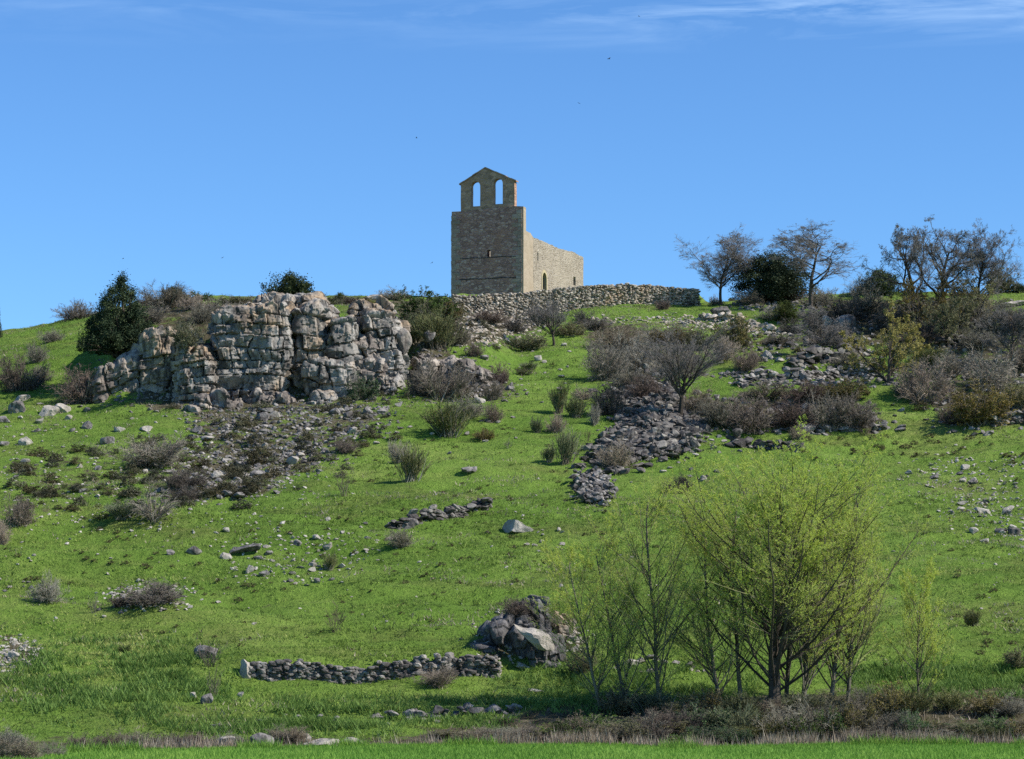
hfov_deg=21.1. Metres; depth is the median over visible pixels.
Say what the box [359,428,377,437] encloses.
heath shrub
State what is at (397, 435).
heath shrub
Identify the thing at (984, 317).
bare shrub
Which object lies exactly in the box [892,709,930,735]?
bramble
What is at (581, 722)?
bramble
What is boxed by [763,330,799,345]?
bare shrub
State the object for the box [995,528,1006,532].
loose stone
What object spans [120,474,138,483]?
heath shrub
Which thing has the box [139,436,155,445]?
heath shrub
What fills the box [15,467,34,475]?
heath shrub
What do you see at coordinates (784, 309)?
evergreen shrub
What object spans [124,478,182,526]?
bare shrub
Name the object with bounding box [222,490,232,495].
loose stone
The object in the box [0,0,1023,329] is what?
sky
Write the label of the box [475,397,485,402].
boulder
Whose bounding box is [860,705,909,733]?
bramble
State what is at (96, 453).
heath shrub
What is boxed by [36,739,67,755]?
bramble
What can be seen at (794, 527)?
willow tree
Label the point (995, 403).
leafy shrub
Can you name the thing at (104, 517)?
heath shrub
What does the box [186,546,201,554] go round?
boulder
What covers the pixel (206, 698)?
boulder
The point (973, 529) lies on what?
boulder
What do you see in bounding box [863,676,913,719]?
bramble
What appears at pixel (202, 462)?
heath shrub
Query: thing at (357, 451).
heath shrub
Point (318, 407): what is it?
heath shrub
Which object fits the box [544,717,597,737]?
bramble
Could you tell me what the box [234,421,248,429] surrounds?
heath shrub
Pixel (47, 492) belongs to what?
heath shrub
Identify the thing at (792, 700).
bramble
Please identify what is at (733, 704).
bramble
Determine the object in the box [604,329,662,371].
bare shrub
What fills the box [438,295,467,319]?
leafy shrub
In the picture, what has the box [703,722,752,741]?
bramble
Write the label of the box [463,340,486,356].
bare shrub
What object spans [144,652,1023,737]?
tall grass
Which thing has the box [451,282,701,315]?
enclosure wall
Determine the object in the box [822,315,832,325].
boulder
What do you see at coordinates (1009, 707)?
bramble
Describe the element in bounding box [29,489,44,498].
heath shrub
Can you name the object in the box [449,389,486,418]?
bare shrub
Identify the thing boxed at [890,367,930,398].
bare shrub
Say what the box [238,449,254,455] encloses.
heath shrub
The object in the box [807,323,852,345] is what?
bare shrub
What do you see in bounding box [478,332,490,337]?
heath shrub
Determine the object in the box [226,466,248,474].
heath shrub
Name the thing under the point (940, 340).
terrace wall
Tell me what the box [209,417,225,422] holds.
heath shrub
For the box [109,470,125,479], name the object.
heath shrub
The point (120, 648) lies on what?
leafy shrub
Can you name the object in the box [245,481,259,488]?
heath shrub
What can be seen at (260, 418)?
loose stone
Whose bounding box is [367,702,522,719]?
broken wall
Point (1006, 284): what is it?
leafy shrub
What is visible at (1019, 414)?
field wall
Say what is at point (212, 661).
bare shrub
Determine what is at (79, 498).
heath shrub
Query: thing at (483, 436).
leafy shrub
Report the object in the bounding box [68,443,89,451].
heath shrub
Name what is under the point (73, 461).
heath shrub
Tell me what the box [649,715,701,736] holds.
bramble
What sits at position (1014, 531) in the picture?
boulder
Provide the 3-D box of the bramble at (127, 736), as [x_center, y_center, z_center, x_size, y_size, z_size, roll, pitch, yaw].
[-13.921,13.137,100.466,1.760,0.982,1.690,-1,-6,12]
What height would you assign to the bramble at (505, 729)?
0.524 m
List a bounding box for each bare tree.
[521,294,574,345]
[635,311,737,414]
[674,223,763,305]
[760,219,868,305]
[859,224,936,319]
[903,214,985,313]
[947,217,1023,301]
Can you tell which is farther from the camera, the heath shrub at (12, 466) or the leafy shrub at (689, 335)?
the leafy shrub at (689, 335)
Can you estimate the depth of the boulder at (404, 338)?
208.96 m
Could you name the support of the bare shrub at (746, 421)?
on the hillside
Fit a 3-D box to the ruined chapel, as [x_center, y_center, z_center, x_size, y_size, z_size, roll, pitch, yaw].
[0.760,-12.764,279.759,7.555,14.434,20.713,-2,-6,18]
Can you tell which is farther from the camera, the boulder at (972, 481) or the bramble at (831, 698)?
the boulder at (972, 481)
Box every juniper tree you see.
[0,311,2,336]
[74,258,155,357]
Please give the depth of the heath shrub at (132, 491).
167.39 m
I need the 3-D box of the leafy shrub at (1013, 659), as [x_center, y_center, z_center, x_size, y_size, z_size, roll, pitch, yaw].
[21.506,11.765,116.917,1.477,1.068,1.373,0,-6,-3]
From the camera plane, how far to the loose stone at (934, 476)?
173.15 m
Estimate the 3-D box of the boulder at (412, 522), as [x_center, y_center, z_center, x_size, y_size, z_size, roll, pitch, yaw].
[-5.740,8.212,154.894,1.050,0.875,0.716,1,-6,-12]
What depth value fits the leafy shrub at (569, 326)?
235.16 m
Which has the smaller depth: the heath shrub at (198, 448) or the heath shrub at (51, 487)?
the heath shrub at (51, 487)
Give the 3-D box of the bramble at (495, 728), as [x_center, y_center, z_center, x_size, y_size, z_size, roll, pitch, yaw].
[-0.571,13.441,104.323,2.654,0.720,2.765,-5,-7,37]
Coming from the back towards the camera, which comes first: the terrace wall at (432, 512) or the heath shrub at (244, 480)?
the heath shrub at (244, 480)
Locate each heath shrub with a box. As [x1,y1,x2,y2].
[5,476,27,486]
[6,464,22,472]
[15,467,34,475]
[17,483,45,493]
[21,461,38,470]
[23,467,36,475]
[25,447,50,457]
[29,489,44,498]
[41,472,66,482]
[41,488,57,495]
[42,452,65,461]
[42,484,68,497]
[44,459,60,466]
[46,453,67,461]
[63,503,80,509]
[67,484,93,490]
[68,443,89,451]
[68,456,83,463]
[72,496,88,505]
[82,472,100,480]
[85,447,105,455]
[92,512,107,518]
[94,482,106,488]
[100,486,117,494]
[101,470,116,477]
[108,447,118,452]
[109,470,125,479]
[117,490,133,497]
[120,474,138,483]
[121,485,141,495]
[122,487,140,494]
[123,462,145,473]
[125,456,141,466]
[138,477,157,483]
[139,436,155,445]
[141,467,167,480]
[151,433,165,439]
[159,479,179,488]
[166,402,178,407]
[175,495,197,506]
[176,454,190,461]
[179,434,196,447]
[189,457,211,466]
[189,465,202,471]
[194,445,207,453]
[197,488,215,496]
[202,445,214,452]
[204,487,223,494]
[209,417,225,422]
[213,482,235,492]
[214,480,239,490]
[218,465,234,477]
[222,431,241,437]
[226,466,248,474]
[228,487,253,495]
[229,498,252,508]
[231,472,243,478]
[232,475,251,485]
[233,463,253,471]
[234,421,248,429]
[234,465,248,473]
[235,415,256,425]
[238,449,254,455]
[245,434,265,443]
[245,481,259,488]
[246,451,266,464]
[248,475,267,485]
[248,485,266,491]
[250,419,262,425]
[252,400,271,407]
[252,473,267,482]
[256,444,275,455]
[263,455,279,462]
[263,466,280,476]
[290,462,303,468]
[293,387,304,392]
[294,441,312,449]
[296,463,313,471]
[298,430,314,440]
[303,444,317,453]
[307,453,323,460]
[309,402,323,409]
[312,420,323,425]
[322,453,339,459]
[324,403,341,410]
[328,426,342,430]
[332,472,346,478]
[339,464,353,469]
[340,395,354,403]
[349,411,364,417]
[352,449,363,455]
[356,438,369,445]
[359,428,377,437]
[382,399,390,404]
[387,431,401,438]
[399,393,412,398]
[467,321,477,326]
[478,319,490,326]
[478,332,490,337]
[794,347,804,351]
[869,331,881,337]
[912,399,930,410]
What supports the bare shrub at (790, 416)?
on the hillside
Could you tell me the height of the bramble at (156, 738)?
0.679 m
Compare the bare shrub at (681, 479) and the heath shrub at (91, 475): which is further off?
the heath shrub at (91, 475)
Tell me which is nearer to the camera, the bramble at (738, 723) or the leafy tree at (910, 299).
the bramble at (738, 723)
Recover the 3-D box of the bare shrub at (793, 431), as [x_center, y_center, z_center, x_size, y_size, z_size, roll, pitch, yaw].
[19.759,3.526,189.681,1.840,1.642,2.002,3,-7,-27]
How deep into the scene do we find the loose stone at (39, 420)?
200.97 m
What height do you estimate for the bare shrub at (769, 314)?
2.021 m
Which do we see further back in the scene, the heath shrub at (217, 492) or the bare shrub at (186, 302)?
the bare shrub at (186, 302)
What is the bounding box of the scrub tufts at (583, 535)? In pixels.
[5,355,1023,665]
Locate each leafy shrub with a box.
[118,644,131,651]
[162,317,208,348]
[190,290,214,300]
[217,294,252,303]
[326,295,345,304]
[345,370,381,400]
[355,296,375,302]
[390,284,462,320]
[405,304,442,331]
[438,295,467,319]
[469,428,497,440]
[507,331,549,350]
[516,367,533,374]
[555,318,587,336]
[559,648,600,673]
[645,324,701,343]
[680,327,722,349]
[709,312,765,348]
[822,375,870,400]
[948,376,1018,427]
[976,261,1023,293]
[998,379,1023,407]
[1001,644,1023,667]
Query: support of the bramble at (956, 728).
on the hillside
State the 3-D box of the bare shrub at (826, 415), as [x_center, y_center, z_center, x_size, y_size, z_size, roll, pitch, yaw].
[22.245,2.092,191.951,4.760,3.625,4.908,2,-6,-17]
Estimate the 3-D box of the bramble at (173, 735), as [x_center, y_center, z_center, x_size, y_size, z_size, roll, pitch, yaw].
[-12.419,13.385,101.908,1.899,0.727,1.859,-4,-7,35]
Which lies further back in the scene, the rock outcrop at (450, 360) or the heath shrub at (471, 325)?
the heath shrub at (471, 325)
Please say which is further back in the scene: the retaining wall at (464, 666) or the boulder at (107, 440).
the boulder at (107, 440)
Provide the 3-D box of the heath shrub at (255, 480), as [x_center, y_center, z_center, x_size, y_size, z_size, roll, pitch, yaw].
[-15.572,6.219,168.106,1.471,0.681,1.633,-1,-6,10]
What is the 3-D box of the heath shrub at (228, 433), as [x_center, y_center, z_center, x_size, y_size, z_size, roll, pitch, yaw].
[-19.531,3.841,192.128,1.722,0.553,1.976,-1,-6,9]
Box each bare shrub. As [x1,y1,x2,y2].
[0,350,52,392]
[0,489,39,526]
[0,518,13,544]
[22,339,51,362]
[27,570,70,603]
[29,361,53,382]
[36,325,66,342]
[41,363,99,404]
[52,299,100,320]
[89,595,101,612]
[104,429,200,467]
[107,591,135,607]
[121,576,187,607]
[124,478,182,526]
[135,294,158,305]
[136,278,192,308]
[139,301,171,324]
[153,464,212,490]
[164,484,204,501]
[175,288,207,310]
[182,299,220,324]
[189,293,241,317]
[194,641,227,667]
[206,664,221,696]
[323,601,345,631]
[330,435,360,453]
[332,294,364,301]
[336,474,353,496]
[338,295,370,304]
[376,284,410,299]
[383,525,418,547]
[384,436,410,462]
[401,361,433,395]
[410,351,490,401]
[411,662,458,687]
[449,312,476,345]
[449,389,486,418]
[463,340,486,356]
[465,308,515,325]
[477,397,506,422]
[480,377,503,400]
[488,361,511,384]
[496,595,540,618]
[499,313,530,332]
[528,608,563,626]
[544,412,567,432]
[569,385,593,399]
[570,307,594,324]
[574,313,619,329]
[577,329,633,381]
[584,429,591,440]
[586,400,601,424]
[587,375,635,414]
[588,314,642,350]
[594,433,638,468]
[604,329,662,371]
[607,363,661,385]
[618,372,675,398]
[653,295,670,309]
[661,472,692,492]
[676,383,719,415]
[682,293,704,305]
[690,391,752,426]
[700,334,742,361]
[704,294,725,304]
[719,390,781,436]
[730,342,762,371]
[732,285,767,305]
[735,378,793,400]
[752,304,780,320]
[755,389,817,431]
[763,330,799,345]
[774,377,835,400]
[775,289,805,301]
[777,317,805,334]
[788,422,812,439]
[789,302,853,347]
[797,388,855,429]
[799,286,838,306]
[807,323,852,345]
[817,290,873,324]
[830,347,865,367]
[835,388,886,428]
[840,274,880,294]
[842,280,894,316]
[858,420,872,435]
[869,302,920,332]
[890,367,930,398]
[892,355,957,407]
[894,319,945,344]
[922,344,972,377]
[935,401,971,423]
[954,323,999,351]
[954,351,980,369]
[959,342,1023,391]
[972,294,1017,331]
[973,303,1023,361]
[992,332,1023,372]
[996,302,1023,330]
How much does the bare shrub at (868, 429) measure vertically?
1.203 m
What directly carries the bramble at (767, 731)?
on the hillside
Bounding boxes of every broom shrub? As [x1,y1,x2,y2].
[103,496,139,519]
[321,550,337,570]
[392,440,433,482]
[399,312,425,346]
[412,303,465,351]
[413,392,476,437]
[519,361,540,369]
[529,414,544,432]
[540,444,555,462]
[546,377,570,413]
[549,423,584,464]
[561,392,587,417]
[907,343,951,368]
[962,607,981,626]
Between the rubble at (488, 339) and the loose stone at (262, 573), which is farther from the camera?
the rubble at (488, 339)
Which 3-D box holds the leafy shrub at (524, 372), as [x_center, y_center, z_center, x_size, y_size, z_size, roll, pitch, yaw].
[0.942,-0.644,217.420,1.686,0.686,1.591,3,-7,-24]
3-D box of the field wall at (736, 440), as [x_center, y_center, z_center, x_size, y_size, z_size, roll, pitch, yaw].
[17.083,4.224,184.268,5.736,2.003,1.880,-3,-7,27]
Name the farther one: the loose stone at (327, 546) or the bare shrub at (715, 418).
the bare shrub at (715, 418)
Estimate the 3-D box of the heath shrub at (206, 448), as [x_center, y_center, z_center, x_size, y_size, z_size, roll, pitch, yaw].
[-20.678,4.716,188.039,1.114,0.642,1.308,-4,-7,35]
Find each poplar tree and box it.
[523,530,644,707]
[562,511,669,697]
[575,469,740,713]
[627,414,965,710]
[640,485,769,701]
[670,452,783,701]
[699,445,830,698]
[759,458,861,694]
[782,466,903,704]
[795,447,903,699]
[881,554,955,693]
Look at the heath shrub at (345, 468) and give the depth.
177.09 m
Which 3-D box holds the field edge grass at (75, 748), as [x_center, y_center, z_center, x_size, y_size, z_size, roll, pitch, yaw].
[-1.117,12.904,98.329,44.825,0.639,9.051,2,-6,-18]
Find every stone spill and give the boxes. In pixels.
[566,363,718,477]
[568,468,618,506]
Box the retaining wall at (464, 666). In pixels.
[248,652,501,684]
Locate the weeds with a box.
[0,620,253,729]
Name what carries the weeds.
on the hillside
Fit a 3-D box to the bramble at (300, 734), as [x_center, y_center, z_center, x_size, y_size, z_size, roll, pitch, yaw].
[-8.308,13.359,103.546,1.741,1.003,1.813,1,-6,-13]
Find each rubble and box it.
[0,425,1023,679]
[408,343,542,405]
[454,310,793,348]
[694,319,1023,437]
[718,293,1014,352]
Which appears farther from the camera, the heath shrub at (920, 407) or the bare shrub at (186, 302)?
the bare shrub at (186, 302)
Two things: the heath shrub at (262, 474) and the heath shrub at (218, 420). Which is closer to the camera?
the heath shrub at (262, 474)
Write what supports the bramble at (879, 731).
on the hillside
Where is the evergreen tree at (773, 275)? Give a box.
[728,250,820,301]
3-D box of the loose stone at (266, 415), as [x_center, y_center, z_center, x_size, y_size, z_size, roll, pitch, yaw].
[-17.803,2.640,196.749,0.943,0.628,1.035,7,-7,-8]
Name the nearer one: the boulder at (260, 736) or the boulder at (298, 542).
the boulder at (260, 736)
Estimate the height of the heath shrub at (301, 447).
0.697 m
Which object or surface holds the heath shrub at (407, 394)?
on the hillside
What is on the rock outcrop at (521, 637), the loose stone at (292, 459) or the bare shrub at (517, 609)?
the bare shrub at (517, 609)
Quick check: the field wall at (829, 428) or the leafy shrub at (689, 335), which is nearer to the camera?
the field wall at (829, 428)
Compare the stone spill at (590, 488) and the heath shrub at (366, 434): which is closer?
the stone spill at (590, 488)
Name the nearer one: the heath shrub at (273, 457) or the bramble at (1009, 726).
the bramble at (1009, 726)
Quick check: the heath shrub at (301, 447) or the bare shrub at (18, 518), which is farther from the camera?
the heath shrub at (301, 447)
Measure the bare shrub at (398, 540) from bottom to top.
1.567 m
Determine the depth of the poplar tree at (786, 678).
112.97 m
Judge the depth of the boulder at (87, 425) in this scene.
195.24 m
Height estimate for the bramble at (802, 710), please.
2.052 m
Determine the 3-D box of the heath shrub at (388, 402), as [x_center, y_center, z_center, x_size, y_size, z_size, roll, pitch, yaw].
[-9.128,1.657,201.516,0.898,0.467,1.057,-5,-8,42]
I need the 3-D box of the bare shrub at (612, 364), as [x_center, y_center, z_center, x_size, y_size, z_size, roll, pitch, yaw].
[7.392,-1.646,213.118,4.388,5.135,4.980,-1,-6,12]
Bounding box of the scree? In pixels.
[77,359,409,509]
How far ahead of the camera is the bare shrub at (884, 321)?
243.67 m
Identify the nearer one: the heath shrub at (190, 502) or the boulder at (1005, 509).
the boulder at (1005, 509)
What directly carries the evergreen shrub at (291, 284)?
on the hillside
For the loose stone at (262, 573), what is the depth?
139.03 m
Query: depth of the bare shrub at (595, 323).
242.56 m
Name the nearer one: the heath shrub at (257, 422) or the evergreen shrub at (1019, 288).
the heath shrub at (257, 422)
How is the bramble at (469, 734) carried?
on the hillside
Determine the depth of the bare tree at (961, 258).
244.49 m
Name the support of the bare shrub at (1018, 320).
on the hillside
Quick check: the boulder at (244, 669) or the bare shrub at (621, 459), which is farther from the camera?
the bare shrub at (621, 459)
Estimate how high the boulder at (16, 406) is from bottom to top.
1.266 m
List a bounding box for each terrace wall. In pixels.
[384,497,493,529]
[735,362,877,385]
[789,342,871,367]
[922,333,969,348]
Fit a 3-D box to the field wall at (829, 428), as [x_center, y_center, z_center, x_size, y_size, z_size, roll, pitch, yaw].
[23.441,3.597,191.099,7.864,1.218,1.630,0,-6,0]
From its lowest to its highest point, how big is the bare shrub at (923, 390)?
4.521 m
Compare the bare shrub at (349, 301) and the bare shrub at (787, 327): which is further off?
the bare shrub at (787, 327)
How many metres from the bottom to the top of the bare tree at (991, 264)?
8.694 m
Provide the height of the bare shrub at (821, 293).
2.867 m
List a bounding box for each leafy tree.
[887,267,977,328]
[910,295,978,346]
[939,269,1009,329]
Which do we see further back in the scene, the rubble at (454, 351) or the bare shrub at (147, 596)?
the rubble at (454, 351)
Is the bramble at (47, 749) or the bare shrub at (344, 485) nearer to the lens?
the bramble at (47, 749)
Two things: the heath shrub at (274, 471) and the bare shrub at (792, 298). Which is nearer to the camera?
the heath shrub at (274, 471)
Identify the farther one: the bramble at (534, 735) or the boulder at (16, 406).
the boulder at (16, 406)
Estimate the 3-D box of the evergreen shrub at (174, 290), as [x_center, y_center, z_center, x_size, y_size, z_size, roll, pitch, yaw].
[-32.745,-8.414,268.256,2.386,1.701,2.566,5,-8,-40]
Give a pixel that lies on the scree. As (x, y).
(274, 428)
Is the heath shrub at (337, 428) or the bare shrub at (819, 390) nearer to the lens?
the heath shrub at (337, 428)
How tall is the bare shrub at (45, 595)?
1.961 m
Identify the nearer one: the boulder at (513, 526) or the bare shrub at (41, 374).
the boulder at (513, 526)
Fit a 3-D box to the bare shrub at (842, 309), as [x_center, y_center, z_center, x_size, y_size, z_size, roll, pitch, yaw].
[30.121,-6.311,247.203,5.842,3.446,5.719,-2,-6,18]
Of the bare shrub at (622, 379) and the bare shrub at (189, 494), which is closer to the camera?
the bare shrub at (189, 494)
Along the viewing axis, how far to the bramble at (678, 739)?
101.14 m
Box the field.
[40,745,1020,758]
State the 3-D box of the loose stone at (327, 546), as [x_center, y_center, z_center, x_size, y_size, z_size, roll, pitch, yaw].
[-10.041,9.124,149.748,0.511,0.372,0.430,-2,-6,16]
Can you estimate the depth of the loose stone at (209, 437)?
191.87 m
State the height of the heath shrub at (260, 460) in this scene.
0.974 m
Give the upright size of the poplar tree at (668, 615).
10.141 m
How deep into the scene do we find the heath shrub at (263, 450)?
185.54 m
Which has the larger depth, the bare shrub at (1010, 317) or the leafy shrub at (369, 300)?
the bare shrub at (1010, 317)
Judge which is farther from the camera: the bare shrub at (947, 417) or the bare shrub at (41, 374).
the bare shrub at (41, 374)
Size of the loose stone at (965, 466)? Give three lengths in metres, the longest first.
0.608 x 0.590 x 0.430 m
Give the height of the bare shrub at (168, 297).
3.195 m
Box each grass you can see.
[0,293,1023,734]
[3,720,1023,748]
[6,731,1023,753]
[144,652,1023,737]
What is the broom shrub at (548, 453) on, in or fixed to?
on the hillside
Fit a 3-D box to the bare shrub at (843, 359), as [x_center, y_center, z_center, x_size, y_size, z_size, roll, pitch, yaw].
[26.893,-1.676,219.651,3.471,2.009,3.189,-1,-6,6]
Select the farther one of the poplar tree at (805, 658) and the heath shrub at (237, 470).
the heath shrub at (237, 470)
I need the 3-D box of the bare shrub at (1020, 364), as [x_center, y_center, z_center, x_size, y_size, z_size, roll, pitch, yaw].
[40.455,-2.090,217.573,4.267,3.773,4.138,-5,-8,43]
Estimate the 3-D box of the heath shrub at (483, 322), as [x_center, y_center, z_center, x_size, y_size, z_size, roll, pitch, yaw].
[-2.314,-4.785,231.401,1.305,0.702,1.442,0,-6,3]
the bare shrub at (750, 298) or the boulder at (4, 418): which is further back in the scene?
the bare shrub at (750, 298)
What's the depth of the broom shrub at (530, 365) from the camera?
219.46 m
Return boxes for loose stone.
[0,441,8,445]
[35,418,43,423]
[65,415,72,419]
[94,465,101,469]
[191,426,202,432]
[201,436,213,439]
[211,470,226,478]
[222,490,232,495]
[233,492,244,497]
[234,461,245,466]
[250,470,264,477]
[255,416,265,420]
[256,412,269,418]
[258,408,272,412]
[259,429,268,432]
[259,571,269,575]
[269,411,279,416]
[286,456,298,463]
[296,452,304,456]
[308,567,315,571]
[312,534,320,539]
[322,543,331,548]
[328,407,339,413]
[343,411,352,417]
[347,427,356,433]
[362,407,373,413]
[377,408,387,413]
[480,355,488,359]
[775,357,783,361]
[786,341,793,346]
[852,327,860,332]
[930,474,938,478]
[961,464,969,469]
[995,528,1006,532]
[1002,510,1011,514]
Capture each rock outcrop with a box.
[89,291,410,411]
[411,353,499,385]
[470,594,581,668]
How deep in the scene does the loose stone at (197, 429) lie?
193.72 m
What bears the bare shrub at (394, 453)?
on the hillside
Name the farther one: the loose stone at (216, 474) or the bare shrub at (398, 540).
the loose stone at (216, 474)
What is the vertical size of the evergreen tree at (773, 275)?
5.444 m
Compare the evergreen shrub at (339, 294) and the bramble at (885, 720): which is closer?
the bramble at (885, 720)
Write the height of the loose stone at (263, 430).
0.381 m
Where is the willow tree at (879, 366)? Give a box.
[839,298,930,382]
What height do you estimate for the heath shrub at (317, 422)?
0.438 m
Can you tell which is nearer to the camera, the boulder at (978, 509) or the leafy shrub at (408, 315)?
the boulder at (978, 509)
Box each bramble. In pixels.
[0,718,29,757]
[0,726,30,743]
[1,734,53,758]
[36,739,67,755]
[62,730,105,745]
[80,729,125,747]
[114,728,155,745]
[144,733,177,746]
[155,733,197,745]
[177,730,217,744]
[210,729,247,743]
[265,723,297,742]
[271,722,312,743]
[430,730,471,735]
[449,726,501,740]
[457,727,519,740]
[473,727,513,738]
[493,726,518,732]
[494,726,554,740]
[509,725,557,740]
[530,725,578,737]
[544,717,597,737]
[555,709,602,732]
[567,713,622,732]
[585,726,639,740]
[591,680,644,714]
[593,719,647,743]
[596,713,655,741]
[621,708,672,740]
[625,686,682,718]
[631,706,681,740]
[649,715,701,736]
[650,692,717,718]
[662,701,710,736]
[662,730,704,744]
[672,723,726,742]
[676,698,732,734]
[681,685,726,713]
[691,704,742,727]
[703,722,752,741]
[715,702,768,738]
[718,726,755,744]
[719,690,764,717]
[732,718,799,740]
[733,706,780,730]
[741,694,791,715]
[749,698,806,740]
[763,687,826,714]
[765,692,837,737]
[781,710,822,738]
[796,695,851,730]
[805,715,833,734]
[806,690,856,713]
[814,705,847,738]
[819,718,855,735]
[824,697,884,732]
[839,678,879,717]
[845,699,889,730]
[847,723,913,739]
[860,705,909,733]
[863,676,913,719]
[872,714,931,734]
[886,679,935,719]
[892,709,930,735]
[896,721,954,735]
[917,717,944,727]
[923,719,963,735]
[925,728,985,741]
[930,686,973,714]
[943,722,999,734]
[956,719,1014,741]
[964,689,1007,713]
[973,709,1017,735]
[984,689,1023,716]
[997,720,1023,734]
[999,718,1023,738]
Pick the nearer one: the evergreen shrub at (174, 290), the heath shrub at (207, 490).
the heath shrub at (207, 490)
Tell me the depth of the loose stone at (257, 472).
174.61 m
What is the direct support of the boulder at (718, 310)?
on the hillside
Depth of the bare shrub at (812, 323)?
222.32 m
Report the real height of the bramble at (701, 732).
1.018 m
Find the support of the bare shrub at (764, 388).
on the hillside
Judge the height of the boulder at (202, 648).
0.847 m
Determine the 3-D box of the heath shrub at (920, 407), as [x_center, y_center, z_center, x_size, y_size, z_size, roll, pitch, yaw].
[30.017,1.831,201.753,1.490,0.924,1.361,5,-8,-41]
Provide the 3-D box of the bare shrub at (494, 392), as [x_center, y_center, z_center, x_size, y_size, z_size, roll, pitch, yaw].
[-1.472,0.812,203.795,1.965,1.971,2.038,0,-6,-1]
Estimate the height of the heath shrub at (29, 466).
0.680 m
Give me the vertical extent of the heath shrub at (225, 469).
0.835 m
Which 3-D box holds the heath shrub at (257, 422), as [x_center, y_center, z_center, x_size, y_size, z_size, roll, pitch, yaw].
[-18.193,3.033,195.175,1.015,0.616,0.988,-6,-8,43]
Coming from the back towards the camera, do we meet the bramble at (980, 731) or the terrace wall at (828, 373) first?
the terrace wall at (828, 373)
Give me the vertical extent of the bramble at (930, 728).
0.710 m
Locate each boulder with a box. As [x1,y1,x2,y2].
[0,416,9,422]
[7,652,19,658]
[8,401,25,413]
[14,395,30,400]
[18,436,31,445]
[39,405,59,416]
[55,403,70,412]
[81,421,91,428]
[100,436,114,443]
[114,427,124,431]
[139,426,152,431]
[166,549,174,554]
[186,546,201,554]
[194,645,217,658]
[200,693,212,703]
[218,736,235,743]
[219,552,232,558]
[229,543,260,553]
[239,659,250,678]
[245,565,254,573]
[249,733,273,745]
[293,539,301,545]
[303,738,338,745]
[367,294,378,298]
[396,328,411,354]
[401,518,418,528]
[423,330,435,341]
[461,466,476,472]
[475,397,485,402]
[502,519,533,532]
[515,661,531,668]
[534,355,541,360]
[710,306,729,314]
[762,350,772,358]
[799,372,811,379]
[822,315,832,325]
[831,314,855,328]
[967,478,977,483]
[968,527,978,532]
[974,507,989,512]
[1000,300,1023,306]
[1002,507,1010,513]
[1007,527,1020,534]
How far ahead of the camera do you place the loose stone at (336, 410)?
199.32 m
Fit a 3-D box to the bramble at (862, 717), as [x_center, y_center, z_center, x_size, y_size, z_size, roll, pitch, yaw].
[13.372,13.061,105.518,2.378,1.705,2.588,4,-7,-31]
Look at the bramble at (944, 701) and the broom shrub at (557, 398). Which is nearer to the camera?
the bramble at (944, 701)
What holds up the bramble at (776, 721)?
on the hillside
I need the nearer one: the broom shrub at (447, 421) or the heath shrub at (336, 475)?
the heath shrub at (336, 475)
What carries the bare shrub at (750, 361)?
on the hillside
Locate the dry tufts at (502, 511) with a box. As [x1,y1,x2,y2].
[0,293,1023,733]
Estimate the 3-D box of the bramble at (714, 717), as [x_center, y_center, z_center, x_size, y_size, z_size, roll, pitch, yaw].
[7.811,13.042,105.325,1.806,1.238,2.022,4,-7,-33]
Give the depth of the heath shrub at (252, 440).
189.43 m
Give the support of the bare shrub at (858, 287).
on the hillside
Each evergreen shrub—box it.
[167,285,185,294]
[259,270,314,294]
[335,292,345,300]
[771,299,800,322]
[854,267,905,294]
[1008,282,1023,293]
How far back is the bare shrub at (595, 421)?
192.49 m
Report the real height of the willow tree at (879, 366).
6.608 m
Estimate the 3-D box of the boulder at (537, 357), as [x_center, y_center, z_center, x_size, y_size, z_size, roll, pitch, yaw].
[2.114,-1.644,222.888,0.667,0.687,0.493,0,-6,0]
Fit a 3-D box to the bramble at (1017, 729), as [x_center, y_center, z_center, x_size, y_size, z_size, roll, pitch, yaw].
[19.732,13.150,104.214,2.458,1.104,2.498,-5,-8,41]
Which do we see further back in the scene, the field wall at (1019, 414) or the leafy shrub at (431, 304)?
the leafy shrub at (431, 304)
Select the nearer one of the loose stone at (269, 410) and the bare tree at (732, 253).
the loose stone at (269, 410)
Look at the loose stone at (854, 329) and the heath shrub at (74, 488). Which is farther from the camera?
the loose stone at (854, 329)
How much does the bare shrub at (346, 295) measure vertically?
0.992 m
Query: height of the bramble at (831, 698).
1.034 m
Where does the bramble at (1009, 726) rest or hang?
on the hillside
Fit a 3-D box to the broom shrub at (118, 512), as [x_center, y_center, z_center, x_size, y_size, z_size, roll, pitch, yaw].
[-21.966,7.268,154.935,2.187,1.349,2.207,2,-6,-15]
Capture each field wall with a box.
[695,311,782,332]
[725,428,804,452]
[800,423,905,434]
[986,410,1023,426]
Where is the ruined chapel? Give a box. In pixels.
[451,167,583,295]
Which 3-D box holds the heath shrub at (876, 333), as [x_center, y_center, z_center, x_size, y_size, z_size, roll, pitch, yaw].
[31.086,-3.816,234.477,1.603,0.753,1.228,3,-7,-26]
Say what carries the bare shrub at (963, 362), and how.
on the hillside
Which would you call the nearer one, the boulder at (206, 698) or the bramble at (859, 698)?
the bramble at (859, 698)
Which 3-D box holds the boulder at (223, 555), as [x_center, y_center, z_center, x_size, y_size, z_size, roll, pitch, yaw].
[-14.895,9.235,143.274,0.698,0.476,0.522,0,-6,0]
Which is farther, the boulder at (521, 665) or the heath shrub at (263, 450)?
the heath shrub at (263, 450)
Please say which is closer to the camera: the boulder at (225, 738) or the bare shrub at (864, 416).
the boulder at (225, 738)
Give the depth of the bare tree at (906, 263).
245.81 m
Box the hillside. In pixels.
[0,292,1023,748]

